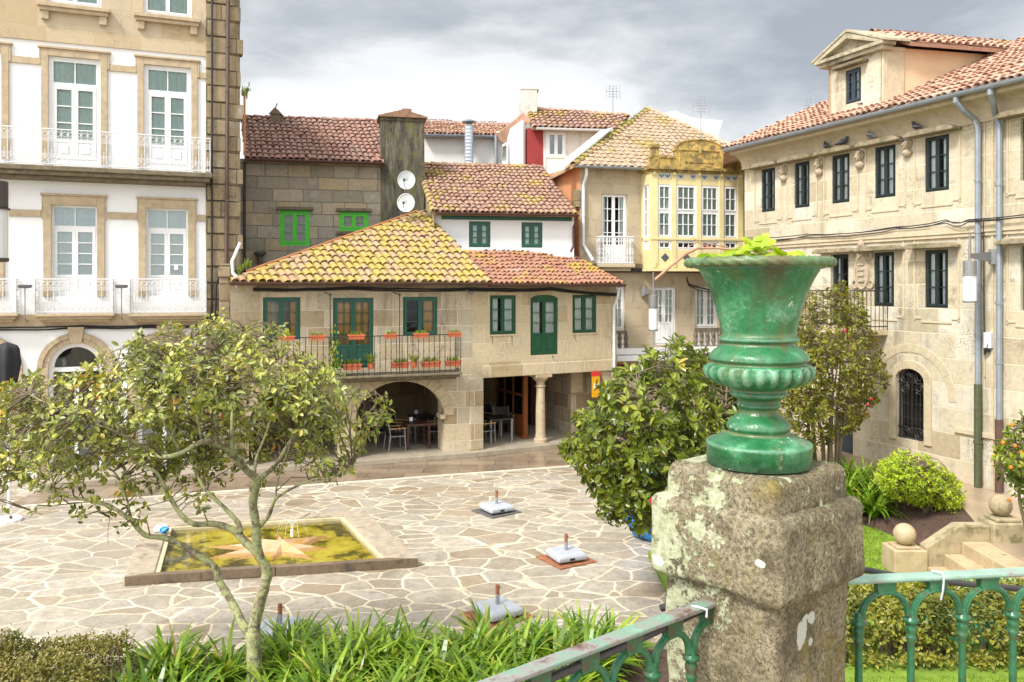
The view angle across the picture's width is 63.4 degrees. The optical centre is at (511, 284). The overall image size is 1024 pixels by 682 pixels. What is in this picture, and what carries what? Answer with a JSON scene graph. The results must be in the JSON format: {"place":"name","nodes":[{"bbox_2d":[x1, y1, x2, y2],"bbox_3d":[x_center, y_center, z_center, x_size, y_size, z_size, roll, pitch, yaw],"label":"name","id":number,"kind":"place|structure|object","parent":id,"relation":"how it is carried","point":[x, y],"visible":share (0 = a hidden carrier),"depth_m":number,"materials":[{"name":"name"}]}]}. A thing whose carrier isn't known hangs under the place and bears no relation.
{"place":"outdoors","nodes":[
{"label":"outdoors","id":0,"kind":"place"},
{"bbox_2d":[0,180,10,261],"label":"street lamp","id":1,"kind":"object","parent":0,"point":[4,209],"visible":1,"depth_m":9.56,"materials":[{"name":"grey metal"}]},
{"bbox_2d":[41,423,624,488],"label":"arcade floor","id":2,"kind":"structure","parent":0,"point":[417,451],"depth_m":23.95,"materials":[{"name":"stone"}]},
{"bbox_2d":[219,264,233,468],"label":"stone pier","id":3,"kind":"structure","parent":2,"relation":"on","point":[225,274],"depth_m":21.77,"materials":[{"name":"beige stone"}]},
{"bbox_2d":[228,210,492,466],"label":"arcade house","id":4,"kind":"structure","parent":2,"relation":"on","point":[416,249],"depth_m":23.50,"materials":[{"name":"stone"}]},
{"bbox_2d":[263,297,299,339],"bbox_3d":[-6.266,0.915,22.536,0.983,1.152,0.113,0,0,-20],"label":"window","id":5,"kind":"structure","parent":4,"relation":"in","point":[295,301],"depth_m":22.50,"materials":[{"name":"green paint"}]},
{"bbox_2d":[333,298,372,368],"bbox_3d":[-4.450,1.346,23.195,1.124,1.967,0.122,0,0,-20],"label":"balcony door","id":6,"kind":"structure","parent":4,"relation":"in","point":[351,315],"depth_m":23.18,"materials":[{"name":"green paint"}]},
{"bbox_2d":[403,297,436,334],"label":"window","id":7,"kind":"structure","parent":4,"relation":"in","point":[429,321],"depth_m":23.92,"materials":[{"name":"green paint"}]},
{"bbox_2d":[252,286,616,295],"bbox_3d":[-1.892,0.202,24.095,11.699,0.320,0.435,0,0,-23],"label":"wall cable","id":8,"kind":"object","parent":4,"relation":"attached to","point":[440,290],"depth_m":23.83,"materials":[{"name":"black rubber"}]},
{"bbox_2d":[423,249,626,449],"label":"column house","id":9,"kind":"structure","parent":2,"relation":"on","point":[538,357],"depth_m":25.74,"materials":[{"name":"stone"}]},
{"bbox_2d":[422,161,578,258],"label":"attic house","id":10,"kind":"structure","parent":9,"relation":"on","point":[490,206],"depth_m":27.00,"materials":[{"name":"white paint"}]},
{"bbox_2d":[469,221,489,246],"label":"window","id":11,"kind":"structure","parent":10,"relation":"in","point":[479,231],"depth_m":26.59,"materials":[{"name":"green paint"}]},
{"bbox_2d":[521,222,541,247],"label":"window","id":12,"kind":"structure","parent":10,"relation":"in","point":[531,232],"depth_m":26.90,"materials":[{"name":"green paint"}]},
{"bbox_2d":[490,295,514,334],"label":"window","id":13,"kind":"structure","parent":9,"relation":"in","point":[507,302],"depth_m":24.80,"materials":[{"name":"green paint"}]},
{"bbox_2d":[530,295,556,354],"bbox_3d":[0.961,1.228,25.504,0.975,1.842,0.123,0,0,-28],"label":"arched door","id":14,"kind":"structure","parent":9,"relation":"in","point":[545,342],"depth_m":25.48,"materials":[{"name":"green paint"}]},
{"bbox_2d":[572,295,595,332],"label":"window","id":15,"kind":"structure","parent":9,"relation":"in","point":[583,306],"depth_m":26.16,"materials":[{"name":"green paint"}]},
{"bbox_2d":[14,649,668,681],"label":"planting bed","id":16,"kind":"object","parent":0,"point":[663,666],"depth_m":10.14,"materials":[{"name":"brown soil"}]},
{"bbox_2d":[0,623,138,681],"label":"hedge","id":17,"kind":"object","parent":16,"relation":"on","point":[71,658],"visible":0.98,"depth_m":9.08,"materials":[{"name":"green plant"}]},
{"bbox_2d":[93,640,196,681],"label":"agapanthus","id":18,"kind":"object","parent":16,"relation":"on","point":[129,671],"visible":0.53,"depth_m":9.30,"materials":[{"name":"green plant"}]},
{"bbox_2d":[104,620,220,681],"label":"agapanthus","id":19,"kind":"object","parent":16,"relation":"on","point":[160,651],"visible":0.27,"depth_m":9.90,"materials":[{"name":"green plant"}]},
{"bbox_2d":[116,640,227,681],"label":"agapanthus","id":20,"kind":"object","parent":16,"relation":"on","point":[152,672],"visible":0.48,"depth_m":9.39,"materials":[{"name":"green plant"}]},
{"bbox_2d":[114,622,239,681],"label":"agapanthus","id":21,"kind":"object","parent":16,"relation":"on","point":[192,649],"visible":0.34,"depth_m":9.82,"materials":[{"name":"green plant"}]},
{"bbox_2d":[0,307,395,681],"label":"camellia tree","id":22,"kind":"object","parent":16,"relation":"on","point":[201,454],"visible":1,"depth_m":9.26,"materials":[{"name":"green plant"}]},
{"bbox_2d":[157,618,286,681],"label":"agapanthus","id":23,"kind":"object","parent":16,"relation":"on","point":[228,660],"visible":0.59,"depth_m":9.79,"materials":[{"name":"green plant"}]},
{"bbox_2d":[229,617,342,681],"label":"agapanthus","id":24,"kind":"object","parent":16,"relation":"on","point":[278,656],"visible":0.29,"depth_m":9.89,"materials":[{"name":"green plant"}]},
{"bbox_2d":[231,609,351,669],"bbox_3d":[-2.703,4.420,10.241,1.569,0.752,1.375,0,0,-43],"label":"agapanthus","id":25,"kind":"object","parent":16,"relation":"on","point":[288,636],"visible":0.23,"depth_m":10.41,"materials":[{"name":"green plant"}]},
{"bbox_2d":[261,623,352,678],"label":"agapanthus","id":26,"kind":"object","parent":16,"relation":"on","point":[287,647],"visible":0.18,"depth_m":9.89,"materials":[{"name":"green plant"}]},
{"bbox_2d":[259,647,381,681],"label":"agapanthus","id":27,"kind":"object","parent":16,"relation":"on","point":[304,677],"visible":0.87,"depth_m":9.14,"materials":[{"name":"green plant"}]},
{"bbox_2d":[278,635,388,681],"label":"agapanthus","id":28,"kind":"object","parent":16,"relation":"on","point":[316,665],"visible":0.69,"depth_m":9.40,"materials":[{"name":"green plant"}]},
{"bbox_2d":[284,615,397,681],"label":"agapanthus","id":29,"kind":"object","parent":16,"relation":"on","point":[348,638],"visible":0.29,"depth_m":9.87,"materials":[{"name":"green plant"}]},
{"bbox_2d":[302,603,419,666],"bbox_3d":[-1.897,4.419,10.218,1.394,0.765,1.532,0,0,16],"label":"agapanthus","id":30,"kind":"object","parent":16,"relation":"on","point":[376,628],"visible":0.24,"depth_m":10.38,"materials":[{"name":"green plant"}]},
{"bbox_2d":[327,623,422,681],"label":"agapanthus","id":31,"kind":"object","parent":16,"relation":"on","point":[367,648],"visible":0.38,"depth_m":9.84,"materials":[{"name":"green plant"}]},
{"bbox_2d":[343,605,443,664],"bbox_3d":[-1.402,4.420,10.244,1.376,0.766,1.420,0,0,-5],"label":"agapanthus","id":32,"kind":"object","parent":16,"relation":"on","point":[395,635],"visible":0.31,"depth_m":10.32,"materials":[{"name":"green plant"}]},
{"bbox_2d":[362,638,442,681],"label":"agapanthus","id":33,"kind":"object","parent":16,"relation":"on","point":[415,662],"visible":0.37,"depth_m":9.49,"materials":[{"name":"green plant"}]},
{"bbox_2d":[364,656,463,681],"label":"agapanthus","id":34,"kind":"object","parent":16,"relation":"on","point":[403,679],"visible":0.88,"depth_m":9.02,"materials":[{"name":"green plant"}]},
{"bbox_2d":[377,604,462,663],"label":"agapanthus","id":35,"kind":"object","parent":16,"relation":"on","point":[404,634],"visible":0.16,"depth_m":10.39,"materials":[{"name":"green plant"}]},
{"bbox_2d":[380,622,494,681],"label":"agapanthus","id":36,"kind":"object","parent":16,"relation":"on","point":[443,653],"visible":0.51,"depth_m":9.58,"materials":[{"name":"green plant"}]},
{"bbox_2d":[406,639,506,681],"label":"agapanthus","id":37,"kind":"object","parent":16,"relation":"on","point":[438,667],"visible":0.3,"depth_m":9.50,"materials":[{"name":"green plant"}]},
{"bbox_2d":[400,611,522,681],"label":"agapanthus","id":38,"kind":"object","parent":16,"relation":"on","point":[484,641],"visible":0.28,"depth_m":9.96,"materials":[{"name":"green plant"}]},
{"bbox_2d":[421,644,516,681],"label":"agapanthus","id":39,"kind":"object","parent":16,"relation":"on","point":[478,677],"visible":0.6,"depth_m":9.19,"materials":[{"name":"green plant"}]},
{"bbox_2d":[434,597,534,663],"bbox_3d":[-0.386,4.409,10.318,1.427,0.795,1.473,0,0,4],"label":"agapanthus","id":40,"kind":"object","parent":16,"relation":"on","point":[465,625],"visible":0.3,"depth_m":10.57,"materials":[{"name":"green plant"}]},
{"bbox_2d":[470,612,563,671],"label":"agapanthus","id":41,"kind":"object","parent":16,"relation":"on","point":[522,642],"visible":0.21,"depth_m":10.01,"materials":[{"name":"green plant"}]},
{"bbox_2d":[472,603,570,663],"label":"agapanthus","id":42,"kind":"object","parent":16,"relation":"on","point":[532,635],"visible":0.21,"depth_m":10.50,"materials":[{"name":"green plant"}]},
{"bbox_2d":[502,606,625,681],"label":"agapanthus","id":43,"kind":"object","parent":16,"relation":"on","point":[556,639],"visible":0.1,"depth_m":10.11,"materials":[{"name":"green plant"}]},
{"bbox_2d":[547,598,621,653],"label":"agapanthus","id":44,"kind":"object","parent":16,"relation":"on","point":[578,625],"visible":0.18,"depth_m":10.62,"materials":[{"name":"green plant"}]},
{"bbox_2d":[528,611,643,681],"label":"agapanthus","id":45,"kind":"object","parent":16,"relation":"on","point":[629,660],"visible":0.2,"depth_m":10.01,"materials":[{"name":"green plant"}]},
{"bbox_2d":[569,606,655,675],"bbox_3d":[1.258,4.449,10.384,1.476,0.752,1.302,0,0,-14],"label":"agapanthus","id":46,"kind":"object","parent":16,"relation":"on","point":[646,643],"visible":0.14,"depth_m":10.56,"materials":[{"name":"green plant"}]},
{"bbox_2d":[6,431,696,505],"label":"pavement","id":47,"kind":"structure","parent":0,"point":[538,459],"depth_m":21.93,"materials":[{"name":"beige stone"}]},
{"bbox_2d":[0,464,599,507],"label":"pavement border","id":48,"kind":"object","parent":47,"relation":"on","point":[317,484],"visible":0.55,"depth_m":20.82,"materials":[{"name":"beige stone"}]},
{"bbox_2d":[0,460,918,657],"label":"plaza","id":49,"kind":"structure","parent":0,"point":[62,572],"depth_m":14.60,"materials":[{"name":"beige stone"}]},
{"bbox_2d":[0,342,22,524],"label":"closed parasol","id":50,"kind":"object","parent":49,"relation":"on","point":[10,360],"visible":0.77,"depth_m":17.39,"materials":[{"name":"fabric"}]},
{"bbox_2d":[0,0,242,478],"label":"townhouse","id":51,"kind":"structure","parent":49,"relation":"on","point":[120,142],"depth_m":22.25,"materials":[{"name":"paint"}]},
{"bbox_2d":[49,56,99,163],"bbox_3d":[-11.601,-4.607,22.005,1.223,2.771,0.123,0,0,-22],"label":"window","id":52,"kind":"structure","parent":51,"relation":"in","point":[74,84],"depth_m":21.98,"materials":[{"name":"white paint"}]},
{"bbox_2d":[52,205,96,295],"bbox_3d":[-11.649,-0.895,22.104,1.070,2.402,0.123,0,0,-22],"label":"window","id":53,"kind":"structure","parent":51,"relation":"in","point":[74,228],"depth_m":22.07,"materials":[{"name":"white paint"}]},
{"bbox_2d":[0,324,205,330],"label":"wall cable","id":54,"kind":"object","parent":51,"relation":"attached to","point":[120,327],"depth_m":21.96,"materials":[{"name":"black rubber"}]},
{"bbox_2d":[146,208,187,295],"bbox_3d":[-9.550,-0.895,22.947,1.065,2.402,0.123,0,0,-22],"label":"window","id":55,"kind":"structure","parent":51,"relation":"in","point":[166,229],"depth_m":22.92,"materials":[{"name":"white paint"}]},
{"bbox_2d":[144,65,190,168],"bbox_3d":[-9.493,-4.607,22.851,1.193,2.771,0.121,0,0,-22],"label":"window","id":56,"kind":"structure","parent":51,"relation":"in","point":[167,90],"depth_m":22.83,"materials":[{"name":"white paint"}]},
{"bbox_2d":[143,0,191,17],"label":"window","id":57,"kind":"structure","parent":51,"relation":"in","point":[183,8],"depth_m":22.88,"materials":[{"name":"white paint"}]},
{"bbox_2d":[124,510,417,585],"bbox_3d":[-4.564,4.712,15.754,5.194,0.588,3.378,0,0,-12],"label":"fountain basin","id":58,"kind":"object","parent":49,"relation":"on","point":[323,542],"visible":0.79,"depth_m":15.32,"materials":[{"name":"stone"}]},
{"bbox_2d":[240,91,427,272],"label":"granite house","id":59,"kind":"structure","parent":49,"relation":"on","point":[310,181],"depth_m":27.86,"materials":[{"name":"stone"}]},
{"bbox_2d":[280,210,309,245],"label":"window","id":60,"kind":"structure","parent":59,"relation":"in","point":[294,224],"depth_m":27.59,"materials":[{"name":"green paint"}]},
{"bbox_2d":[339,212,367,230],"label":"window","id":61,"kind":"structure","parent":59,"relation":"in","point":[348,221],"depth_m":27.97,"materials":[{"name":"green paint"}]},
{"bbox_2d":[471,490,520,518],"bbox_3d":[-0.341,4.762,18.249,0.800,0.464,0.800,0,0,-38],"label":"parasol base","id":62,"kind":"object","parent":49,"relation":"on","point":[496,508],"visible":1,"depth_m":18.09,"materials":[{"name":"grey concrete"}]},
{"bbox_2d":[461,584,534,627],"bbox_3d":[-0.219,4.762,12.515,0.800,0.464,0.800,0,0,-41],"label":"parasol base","id":63,"kind":"object","parent":49,"relation":"on","point":[497,608],"visible":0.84,"depth_m":12.41,"materials":[{"name":"grey concrete"}]},
{"bbox_2d":[536,533,596,569],"bbox_3d":[0.982,4.762,15.064,0.800,0.464,0.800,0,0,-31],"label":"parasol base","id":64,"kind":"object","parent":49,"relation":"on","point":[566,555],"visible":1,"depth_m":14.90,"materials":[{"name":"grey concrete"}]},
{"bbox_2d":[548,106,744,432],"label":"gallery house","id":65,"kind":"structure","parent":49,"relation":"on","point":[649,188],"depth_m":27.92,"materials":[{"name":"paint"}]},
{"bbox_2d":[601,194,625,260],"bbox_3d":[3.404,-1.896,27.948,0.928,2.315,0.120,0,0,-14],"label":"balcony door","id":66,"kind":"structure","parent":65,"relation":"in","point":[622,209],"depth_m":27.92,"materials":[{"name":"white paint"}]},
{"bbox_2d":[641,272,658,330],"bbox_3d":[4.556,0.553,27.558,0.345,1.932,1.042,0,0,-14],"label":"street lamp","id":67,"kind":"object","parent":65,"relation":"attached to","point":[653,307],"visible":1,"depth_m":27.12,"materials":[{"name":"grey metal"}]},
{"bbox_2d":[653,287,674,344],"bbox_3d":[5.169,1.057,28.389,0.865,1.977,0.121,0,0,-14],"label":"french door","id":68,"kind":"structure","parent":65,"relation":"in","point":[666,295],"depth_m":28.37,"materials":[{"name":"white paint"}]},
{"bbox_2d":[676,185,695,211],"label":"sash window","id":69,"kind":"structure","parent":65,"relation":"in","point":[685,194],"depth_m":27.68,"materials":[{"name":"white paint"}]},
{"bbox_2d":[676,211,695,237],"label":"sash window","id":70,"kind":"structure","parent":65,"relation":"in","point":[685,220],"depth_m":27.67,"materials":[{"name":"white paint"}]},
{"bbox_2d":[666,111,721,136],"bbox_3d":[7.356,-6.238,34.800,2.565,1.806,1.600,0,0,0],"label":"plastic sheeting","id":71,"kind":"object","parent":65,"relation":"on","point":[712,127],"visible":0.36,"depth_m":34.00,"materials":[{"name":"white plastic"}]},
{"bbox_2d":[695,286,716,327],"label":"window","id":72,"kind":"structure","parent":65,"relation":"in","point":[705,310],"depth_m":28.76,"materials":[{"name":"white paint"}]},
{"bbox_2d":[701,212,717,237],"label":"sash window","id":73,"kind":"structure","parent":65,"relation":"in","point":[709,220],"depth_m":27.91,"materials":[{"name":"white paint"}]},
{"bbox_2d":[701,186,718,211],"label":"sash window","id":74,"kind":"structure","parent":65,"relation":"in","point":[709,194],"depth_m":27.88,"materials":[{"name":"white paint"}]},
{"bbox_2d":[424,119,508,163],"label":"white house","id":75,"kind":"structure","parent":0,"point":[444,141],"depth_m":33.65,"materials":[{"name":"paint"}]},
{"bbox_2d":[461,119,475,162],"bbox_3d":[-1.718,-3.316,33.096,0.600,6.632,0.585,0,0,-6],"label":"flue pipe","id":76,"kind":"object","parent":75,"relation":"attached to","point":[468,142],"visible":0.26,"depth_m":32.94,"materials":[{"name":"grey metal"}]},
{"bbox_2d":[494,87,630,174],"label":"red corner house","id":77,"kind":"structure","parent":0,"point":[549,139],"depth_m":31.32,"materials":[{"name":"white paint"}]},
{"bbox_2d":[546,131,565,157],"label":"window","id":78,"kind":"structure","parent":77,"relation":"in","point":[548,133],"depth_m":31.12,"materials":[{"name":"white paint"}]},
{"bbox_2d":[240,0,1023,158],"label":"sky","id":79,"kind":"structure","parent":0,"point":[454,60],"materials":[{"name":"grey"}]},
{"bbox_2d":[651,454,864,681],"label":"stone pillar","id":80,"kind":"structure","parent":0,"point":[771,566],"depth_m":3.24,"materials":[{"name":"stone"}]},
{"bbox_2d":[684,255,836,473],"bbox_3d":[1.021,0.311,3.430,0.610,0.849,0.611,0,0,0],"label":"urn","id":81,"kind":"object","parent":80,"relation":"on","point":[759,357],"visible":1,"depth_m":3.28,"materials":[{"name":"green ceramic"}]},
{"bbox_2d":[654,233,805,280],"bbox_3d":[0.879,-0.112,3.430,0.642,0.192,0.374,0,0,0],"label":"urn plant","id":82,"kind":"object","parent":81,"relation":"in","point":[763,244],"visible":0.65,"depth_m":3.31,"materials":[{"name":"green plant"}]},
{"bbox_2d":[648,525,1023,681],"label":"lawn","id":83,"kind":"structure","parent":0,"point":[921,671],"depth_m":10.54,"materials":[{"name":"green plant"}]},
{"bbox_2d":[557,332,738,538],"bbox_3d":[2.337,2.804,12.526,3.333,4.209,2.484,0,0,0],"label":"camellia bush","id":84,"kind":"object","parent":83,"relation":"on","point":[638,459],"visible":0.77,"depth_m":11.89,"materials":[{"name":"green plant"}]},
{"bbox_2d":[845,577,1023,671],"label":"clipped hedge","id":85,"kind":"object","parent":83,"relation":"on","point":[938,613],"visible":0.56,"depth_m":10.55,"materials":[{"name":"green plant"}]},
{"bbox_2d":[882,494,1023,579],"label":"garden steps","id":86,"kind":"structure","parent":83,"relation":"on","point":[994,538],"depth_m":13.92,"materials":[{"name":"stone"}]},
{"bbox_2d":[989,409,1023,525],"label":"camellia bush","id":87,"kind":"object","parent":86,"relation":"on","point":[1012,460],"visible":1,"depth_m":12.18,"materials":[{"name":"green plant"}]},
{"bbox_2d":[852,494,973,543],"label":"soil","id":88,"kind":"structure","parent":0,"point":[926,525],"depth_m":16.27,"materials":[{"name":"brown soil"}]},
{"bbox_2d":[778,280,892,464],"bbox_3d":[7.419,2.317,19.242,3.182,4.977,2.775,0,0,0],"label":"camellia tree","id":89,"kind":"object","parent":88,"relation":"on","point":[793,401],"visible":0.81,"depth_m":18.70,"materials":[{"name":"green plant"}]},
{"bbox_2d":[847,480,903,521],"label":"agapanthus","id":90,"kind":"object","parent":88,"relation":"on","point":[870,511],"visible":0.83,"depth_m":16.79,"materials":[{"name":"green plant"}]},
{"bbox_2d":[875,448,966,513],"bbox_3d":[8.113,3.936,16.389,2.065,1.430,1.640,0,0,0],"label":"golden shrub","id":91,"kind":"object","parent":88,"relation":"on","point":[930,491],"visible":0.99,"depth_m":16.04,"materials":[{"name":"green plant"}]},
{"bbox_2d":[816,446,1023,521],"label":"path","id":92,"kind":"structure","parent":0,"point":[976,502],"depth_m":17.14,"materials":[{"name":"stone"}]},
{"bbox_2d":[717,28,1023,496],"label":"stone mansion","id":93,"kind":"structure","parent":92,"relation":"on","point":[952,399],"depth_m":19.70,"materials":[{"name":"beige stone"}]},
{"bbox_2d":[762,167,774,211],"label":"window","id":94,"kind":"structure","parent":93,"relation":"in","point":[767,183],"depth_m":24.33,"materials":[{"name":"black paint"}]},
{"bbox_2d":[795,161,808,207],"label":"window","id":95,"kind":"structure","parent":93,"relation":"in","point":[800,168],"depth_m":23.07,"materials":[{"name":"black paint"}]},
{"bbox_2d":[833,254,847,323],"bbox_3d":[8.723,0.138,21.803,0.114,1.880,0.630,0,0,-23],"label":"balcony door","id":96,"kind":"structure","parent":93,"relation":"in","point":[839,271],"depth_m":21.85,"materials":[{"name":"black paint"}]},
{"bbox_2d":[833,153,848,203],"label":"window","id":97,"kind":"structure","parent":93,"relation":"in","point":[840,162],"depth_m":21.72,"materials":[{"name":"black paint"}]},
{"bbox_2d":[846,67,860,104],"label":"dormer window","id":98,"kind":"structure","parent":93,"relation":"in","point":[853,77],"depth_m":21.39,"materials":[{"name":"blue paint"}]},
{"bbox_2d":[875,252,893,305],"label":"window","id":99,"kind":"structure","parent":93,"relation":"in","point":[881,258],"depth_m":20.40,"materials":[{"name":"black paint"}]},
{"bbox_2d":[747,214,1023,240],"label":"wall cable","id":100,"kind":"object","parent":93,"relation":"attached to","point":[966,221],"depth_m":19.67,"materials":[{"name":"black rubber"}]},
{"bbox_2d":[876,144,894,197],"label":"window","id":101,"kind":"structure","parent":93,"relation":"in","point":[885,155],"depth_m":20.38,"materials":[{"name":"black paint"}]},
{"bbox_2d":[898,369,923,440],"bbox_3d":[9.575,2.837,19.722,0.176,1.686,0.816,0,0,-23],"label":"arched window","id":102,"kind":"structure","parent":93,"relation":"in","point":[913,384],"depth_m":19.79,"materials":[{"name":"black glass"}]},
{"bbox_2d":[926,249,947,307],"bbox_3d":[9.803,-0.137,19.039,0.118,1.330,0.615,0,0,-23],"label":"window","id":103,"kind":"structure","parent":93,"relation":"in","point":[933,270],"depth_m":19.02,"materials":[{"name":"black paint"}]},
{"bbox_2d":[926,134,948,191],"bbox_3d":[9.806,-2.781,19.026,0.115,1.267,0.641,0,0,-23],"label":"window","id":104,"kind":"structure","parent":93,"relation":"in","point":[933,154],"depth_m":19.02,"materials":[{"name":"black paint"}]},
{"bbox_2d":[962,234,995,302],"bbox_3d":[9.883,-0.346,17.455,0.970,1.445,0.299,0,0,-23],"label":"street lamp","id":105,"kind":"object","parent":93,"relation":"attached to","point":[970,284],"visible":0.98,"depth_m":17.26,"materials":[{"name":"grey metal"}]},
{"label":"terrace","id":106,"kind":"structure","parent":0,"visible":0},
{"bbox_2d":[477,598,715,681],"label":"iron railing","id":107,"kind":"object","parent":106,"relation":"on","point":[583,653],"visible":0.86,"depth_m":3.01,"materials":[{"name":"green metal"}]},
{"bbox_2d":[551,602,702,681],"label":"rubber hose","id":108,"kind":"object","parent":107,"relation":"attached to","point":[565,671],"visible":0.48,"depth_m":2.94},
{"bbox_2d":[848,567,1023,681],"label":"iron railing","id":109,"kind":"object","parent":106,"relation":"on","point":[886,583],"visible":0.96,"depth_m":3.62,"materials":[{"name":"green metal"}]},
{"bbox_2d":[864,567,1022,591],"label":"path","id":110,"kind":"structure","parent":109,"relation":"attached to","point":[961,583],"depth_m":3.82,"materials":[{"name":"grey stone"}]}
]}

